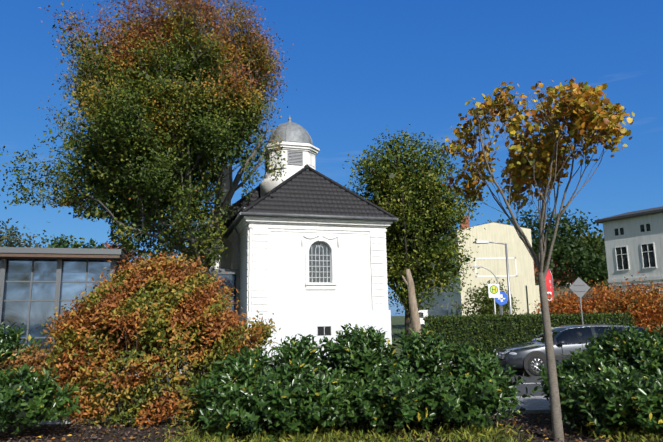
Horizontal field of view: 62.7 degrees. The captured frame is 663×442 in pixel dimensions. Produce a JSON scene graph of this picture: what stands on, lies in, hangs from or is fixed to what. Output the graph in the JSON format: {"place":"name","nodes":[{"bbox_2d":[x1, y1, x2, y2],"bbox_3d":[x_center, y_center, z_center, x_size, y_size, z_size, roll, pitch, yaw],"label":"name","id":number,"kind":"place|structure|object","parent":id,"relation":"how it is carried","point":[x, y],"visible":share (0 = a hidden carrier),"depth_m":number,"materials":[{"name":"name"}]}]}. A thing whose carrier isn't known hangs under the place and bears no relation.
{"place":"outdoors","nodes":[
{"label":"outdoors","id":0,"kind":"place"},
{"bbox_2d":[0,218,61,247],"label":"tree","id":1,"kind":"object","parent":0,"point":[7,237],"depth_m":73.83,"materials":[{"name":"green plant"}]},
{"bbox_2d":[41,234,85,247],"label":"tree","id":2,"kind":"object","parent":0,"point":[63,243],"depth_m":54.12,"materials":[{"name":"green plant"}]},
{"bbox_2d":[74,238,108,248],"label":"tree","id":3,"kind":"object","parent":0,"point":[101,246],"depth_m":54.51,"materials":[{"name":"green plant"}]},
{"bbox_2d":[13,0,296,268],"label":"beech tree","id":4,"kind":"object","parent":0,"point":[240,53],"depth_m":24.53,"materials":[{"name":"green plant"}]},
{"bbox_2d":[0,119,287,268],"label":"beech tree leaves","id":5,"kind":"object","parent":4,"relation":"attached to","point":[149,216],"visible":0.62,"depth_m":24.50,"materials":[{"name":"green plant"}]},
{"bbox_2d":[52,23,279,245],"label":"beech tree leaves","id":6,"kind":"object","parent":4,"relation":"attached to","point":[180,162],"visible":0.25,"depth_m":24.36,"materials":[{"name":"green plant"}]},
{"bbox_2d":[205,164,231,268],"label":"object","id":7,"kind":"structure","parent":0,"point":[225,261],"depth_m":30.30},
{"bbox_2d":[202,186,259,228],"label":"nave roof hips","id":8,"kind":"object","parent":7,"relation":"on","point":[242,198],"visible":0.12,"depth_m":32.11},
{"bbox_2d":[260,141,319,196],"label":"cupola tower","id":9,"kind":"structure","parent":8,"relation":"on","point":[268,184],"depth_m":30.60,"materials":[{"name":"white paint"}]},
{"bbox_2d":[265,150,302,170],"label":"chapel lantern louvres","id":10,"kind":"object","parent":9,"relation":"attached to","point":[295,157],"visible":0.35,"depth_m":30.66,"materials":[{"name":"grey wood"}]},
{"bbox_2d":[268,115,312,144],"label":"dome","id":11,"kind":"structure","parent":9,"relation":"on","point":[289,131],"depth_m":31.17,"materials":[{"name":"grey metal"}]},
{"bbox_2d":[272,151,314,166],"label":"chapel lantern panels","id":12,"kind":"object","parent":9,"relation":"attached to","point":[309,159],"visible":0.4,"depth_m":30.99,"materials":[{"name":"white paint"}]},
{"bbox_2d":[216,188,260,233],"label":"roof","id":13,"kind":"structure","parent":7,"relation":"on","point":[255,196],"depth_m":31.85,"materials":[{"name":"grey tile"}]},
{"bbox_2d":[159,318,404,364],"bbox_3d":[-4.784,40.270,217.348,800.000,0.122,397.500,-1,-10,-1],"label":"lawn","id":14,"kind":"structure","parent":0,"point":[398,324],"depth_m":62.19,"materials":[{"name":"green plant"}]},
{"bbox_2d":[0,247,128,362],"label":"glass building","id":15,"kind":"structure","parent":14,"relation":"on","point":[38,286],"depth_m":21.65,"materials":[{"name":"glass"}]},
{"bbox_2d":[169,269,237,357],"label":"building","id":16,"kind":"structure","parent":14,"relation":"on","point":[232,274],"depth_m":26.45,"materials":[{"name":"grey glass"}]},
{"bbox_2d":[402,269,420,334],"bbox_3d":[4.550,4.888,30.570,1.066,4.386,0.600,-1,-10,-1],"label":"dead tree trunk","id":17,"kind":"object","parent":14,"relation":"on","point":[414,312],"visible":0.79,"depth_m":30.46,"materials":[{"name":"brown wood"}]},
{"bbox_2d":[418,310,446,329],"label":"white van","id":18,"kind":"object","parent":14,"relation":"on","point":[436,312],"visible":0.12,"depth_m":68.08,"materials":[{"name":"white metal"}]},
{"bbox_2d":[417,216,534,316],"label":"building","id":19,"kind":"structure","parent":14,"relation":"on","point":[520,263],"depth_m":62.55,"materials":[{"name":"white paint"}]},
{"bbox_2d":[473,266,500,314],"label":"street lamp","id":20,"kind":"object","parent":14,"relation":"on","point":[497,283],"visible":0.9,"depth_m":44.02,"materials":[{"name":"metal"}]},
{"bbox_2d":[451,279,523,315],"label":"bush","id":21,"kind":"object","parent":14,"relation":"on","point":[488,303],"depth_m":48.81,"materials":[{"name":"green plant"}]},
{"bbox_2d":[475,240,511,314],"bbox_3d":[8.212,3.736,27.303,1.631,5.560,0.280,-1,-10,-1],"label":"street lamp","id":22,"kind":"object","parent":14,"relation":"on","point":[507,269],"visible":0.75,"depth_m":27.54,"materials":[{"name":"metal"}]},
{"bbox_2d":[488,284,499,313],"bbox_3d":[7.015,4.210,23.222,0.480,3.050,0.076,-1,-10,-1],"label":"bus stop sign","id":23,"kind":"object","parent":14,"relation":"on","point":[493,291],"visible":0.79,"depth_m":23.40,"materials":[{"name":"metal"}]},
{"bbox_2d":[495,292,507,313],"bbox_3d":[7.628,4.523,24.192,0.600,2.750,0.086,-1,-10,-1],"label":"road sign","id":24,"kind":"object","parent":14,"relation":"on","point":[502,300],"visible":0.65,"depth_m":24.33,"materials":[{"name":"metal"}]},
{"bbox_2d":[471,215,536,254],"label":"tree","id":25,"kind":"object","parent":14,"relation":"on","point":[502,220],"depth_m":95.41,"materials":[{"name":"green plant"}]},
{"bbox_2d":[525,285,540,313],"bbox_3d":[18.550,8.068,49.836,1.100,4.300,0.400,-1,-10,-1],"label":"building","id":26,"kind":"structure","parent":14,"relation":"on","point":[532,294],"depth_m":49.84,"materials":[{"name":"paint"}]},
{"bbox_2d":[545,268,553,301],"bbox_3d":[13.151,5.073,32.769,0.642,4.457,0.098,-1,-10,-1],"label":"red flag banner","id":27,"kind":"object","parent":14,"relation":"on","point":[549,283],"visible":0.52,"depth_m":32.97,"materials":[{"name":"fabric"}]},
{"bbox_2d":[533,255,577,312],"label":"brick house","id":28,"kind":"structure","parent":14,"relation":"on","point":[564,274],"depth_m":80.47,"materials":[{"name":"red"}]},
{"bbox_2d":[511,201,608,286],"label":"tree","id":29,"kind":"object","parent":14,"relation":"on","point":[582,259],"depth_m":80.33,"materials":[{"name":"green plant"}]},
{"bbox_2d":[529,287,610,314],"bbox_3d":[10.961,4.596,24.808,4.151,3.368,4.554,-1,-10,-1],"label":"bush","id":30,"kind":"object","parent":14,"relation":"on","point":[565,304],"depth_m":24.27,"materials":[{"name":"orange plant"}]},
{"bbox_2d":[550,285,609,312],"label":"small cream house","id":31,"kind":"structure","parent":14,"relation":"on","point":[562,289],"depth_m":58.11,"materials":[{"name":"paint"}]},
{"bbox_2d":[570,229,607,284],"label":"tree","id":32,"kind":"object","parent":14,"relation":"on","point":[581,235],"depth_m":89.27,"materials":[{"name":"green plant"}]},
{"bbox_2d":[572,278,656,331],"bbox_3d":[12.886,4.394,25.331,5.326,3.554,4.950,-1,-10,-1],"label":"bush","id":33,"kind":"object","parent":14,"relation":"on","point":[602,290],"depth_m":24.44,"materials":[{"name":"orange plant"}]},
{"bbox_2d":[574,272,662,332],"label":"bush","id":34,"kind":"object","parent":14,"relation":"on","point":[647,304],"depth_m":24.05,"materials":[{"name":"orange plant"}]},
{"bbox_2d":[619,278,662,334],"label":"bush","id":35,"kind":"object","parent":14,"relation":"on","point":[656,298],"depth_m":24.08,"materials":[{"name":"orange plant"}]},
{"bbox_2d":[60,397,549,418],"bbox_3d":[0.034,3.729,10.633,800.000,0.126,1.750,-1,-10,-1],"label":"footpath","id":36,"kind":"structure","parent":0,"point":[535,403],"depth_m":10.71,"materials":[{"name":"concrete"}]},
{"bbox_2d":[0,342,101,412],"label":"bush","id":37,"kind":"object","parent":36,"relation":"on","point":[28,358],"depth_m":10.21,"materials":[{"name":"orange plant"}]},
{"bbox_2d":[227,216,392,312],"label":"chapel walls","id":38,"kind":"structure","parent":0,"point":[274,264],"depth_m":24.80,"materials":[{"name":"white paint"}]},
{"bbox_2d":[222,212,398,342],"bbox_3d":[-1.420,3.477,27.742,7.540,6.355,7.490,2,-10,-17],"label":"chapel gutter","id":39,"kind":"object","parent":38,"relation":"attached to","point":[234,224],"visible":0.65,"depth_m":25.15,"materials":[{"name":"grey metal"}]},
{"bbox_2d":[246,169,391,217],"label":"roof","id":40,"kind":"structure","parent":38,"relation":"on","point":[307,191],"depth_m":25.84,"materials":[{"name":"grey tile"}]},
{"bbox_2d":[225,164,395,237],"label":"roof ridge tiles","id":41,"kind":"object","parent":40,"relation":"on","point":[263,197],"visible":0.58,"depth_m":26.50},
{"bbox_2d":[309,242,330,282],"bbox_3d":[-0.553,1.829,25.053,1.090,2.056,0.050,2,-10,-17],"label":"chapel window","id":42,"kind":"structure","parent":38,"relation":"in","point":[319,262],"depth_m":25.05,"materials":[{"name":"grey glass"}]},
{"bbox_2d":[239,310,391,358],"bbox_3d":[-1.391,5.611,27.395,6.680,2.030,6.690,2,-10,-17],"label":"wall base","id":43,"kind":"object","parent":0,"point":[290,324],"depth_m":24.24,"materials":[{"name":"white paint"}]},
{"bbox_2d":[317,326,331,335],"bbox_3d":[-0.328,4.901,24.307,0.670,0.420,0.065,2,-10,-17],"label":"basement window","id":44,"kind":"structure","parent":43,"relation":"in","point":[323,330],"depth_m":24.28,"materials":[{"name":"grey glass"}]},
{"bbox_2d":[95,368,561,404],"bbox_3d":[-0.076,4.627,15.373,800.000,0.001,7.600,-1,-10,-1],"label":"road","id":45,"kind":"structure","parent":0,"point":[521,388],"depth_m":14.62,"materials":[{"name":"grey asphalt"}]},
{"bbox_2d":[6,365,550,425],"bbox_3d":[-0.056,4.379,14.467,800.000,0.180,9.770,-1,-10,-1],"label":"kerbs","id":46,"kind":"structure","parent":45,"relation":"on","point":[526,411],"depth_m":9.60,"materials":[{"name":"concrete"}]},
{"bbox_2d":[511,349,562,375],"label":"dark car trim","id":47,"kind":"structure","parent":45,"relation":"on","point":[528,357],"depth_m":16.61,"materials":[{"name":"black"}]},
{"bbox_2d":[528,355,546,375],"bbox_3d":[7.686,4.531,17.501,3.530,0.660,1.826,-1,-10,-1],"label":"tire","id":48,"kind":"object","parent":45,"relation":"on","point":[531,371],"visible":0.1,"depth_m":16.57,"materials":[{"name":"black rubber"}]},
{"bbox_2d":[531,358,543,371],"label":"estate car rims","id":49,"kind":"object","parent":48,"relation":"in","point":[536,364],"visible":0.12,"depth_m":16.57,"materials":[{"name":"silver metal"}]},
{"bbox_2d":[494,324,646,368],"bbox_3d":[7.723,4.023,17.591,4.820,1.312,1.800,-1,-10,-1],"label":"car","id":50,"kind":"object","parent":45,"relation":"on","point":[572,336],"visible":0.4,"depth_m":16.88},
{"bbox_2d":[493,349,516,354],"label":"estate car headlamps","id":51,"kind":"object","parent":50,"relation":"on","point":[512,353],"visible":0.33,"depth_m":16.77,"materials":[{"name":"white"}]},
{"bbox_2d":[494,326,643,358],"bbox_3d":[7.564,3.891,17.611,4.532,0.964,1.832,-1,-10,-1],"label":"chrome estate car","id":52,"kind":"object","parent":50,"relation":"on","point":[499,354],"visible":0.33,"depth_m":17.06,"materials":[{"name":"silver metal"}]},
{"bbox_2d":[0,0,662,315],"label":"sky","id":53,"kind":"structure","parent":0,"point":[356,68],"materials":[{"name":"blue"}]},
{"bbox_2d":[342,124,498,337],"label":"tree","id":54,"kind":"object","parent":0,"point":[410,151],"depth_m":42.15,"materials":[{"name":"green plant"}]},
{"bbox_2d":[353,143,470,300],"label":"tree inner leaves","id":55,"kind":"object","parent":54,"relation":"attached to","point":[428,220],"visible":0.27,"depth_m":42.33,"materials":[{"name":"green plant"}]},
{"bbox_2d":[423,311,635,360],"bbox_3d":[7.825,4.544,21.684,8.175,1.831,1.460,-1,-10,-1],"label":"hedge","id":56,"kind":"object","parent":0,"point":[525,317],"depth_m":21.23,"materials":[{"name":"green plant"}]},
{"bbox_2d":[441,77,634,441],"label":"young street tree","id":57,"kind":"object","parent":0,"point":[580,93],"depth_m":7.95,"materials":[{"name":"yellow plant"}]},
{"bbox_2d":[595,206,662,294],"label":"white house","id":58,"kind":"structure","parent":0,"point":[633,240],"depth_m":45.51,"materials":[{"name":"paint"}]},
{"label":"red tree branches","id":59,"kind":"object","parent":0,"visible":0},
{"bbox_2d":[95,241,136,265],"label":"tree","id":60,"kind":"object","parent":59,"relation":"attached to","point":[108,245],"visible":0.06,"depth_m":59.61,"materials":[{"name":"green plant"}]},
{"label":"ground","id":61,"kind":"structure","parent":0,"visible":0},
{"bbox_2d":[0,413,662,441],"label":"planting bed mulch","id":62,"kind":"object","parent":61,"relation":"on","point":[153,436],"visible":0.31,"depth_m":8.59,"materials":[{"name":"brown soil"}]},
{"bbox_2d":[0,320,81,434],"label":"green shrub","id":63,"kind":"object","parent":62,"relation":"on","point":[22,377],"depth_m":8.27,"materials":[{"name":"green plant"}]},
{"bbox_2d":[33,248,280,428],"bbox_3d":[-3.287,2.237,10.445,4.575,3.404,3.594,-1,-10,-1],"label":"bush","id":64,"kind":"object","parent":62,"relation":"on","point":[188,289],"depth_m":9.54,"materials":[{"name":"orange plant"}]},
{"bbox_2d":[0,411,662,441],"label":"fallen leaves","id":65,"kind":"object","parent":62,"relation":"on","point":[514,422],"visible":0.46,"depth_m":8.37,"materials":[{"name":"brown plant"}]},
{"bbox_2d":[2,417,662,441],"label":"grass","id":66,"kind":"structure","parent":62,"relation":"on","point":[331,433],"depth_m":7.73,"materials":[{"name":"green plant"}]},
{"bbox_2d":[189,322,542,441],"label":"laurel hedge","id":67,"kind":"object","parent":62,"relation":"on","point":[227,395],"depth_m":8.05,"materials":[{"name":"green plant"}]},
{"bbox_2d":[535,324,662,433],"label":"laurel bush","id":68,"kind":"object","parent":62,"relation":"on","point":[605,389],"depth_m":7.97,"materials":[{"name":"green plant"}]},
{"bbox_3d":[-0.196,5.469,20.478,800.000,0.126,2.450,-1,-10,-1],"label":"footpath","id":69,"kind":"structure","parent":0,"visible":0},
{"bbox_2d":[569,277,589,324],"bbox_3d":[9.785,3.764,21.225,0.840,3.140,0.090,-1,-10,-1],"label":"road sign","id":70,"kind":"object","parent":69,"relation":"on","point":[579,287],"visible":0.83,"depth_m":21.39,"materials":[{"name":"silver metal"}]}
]}

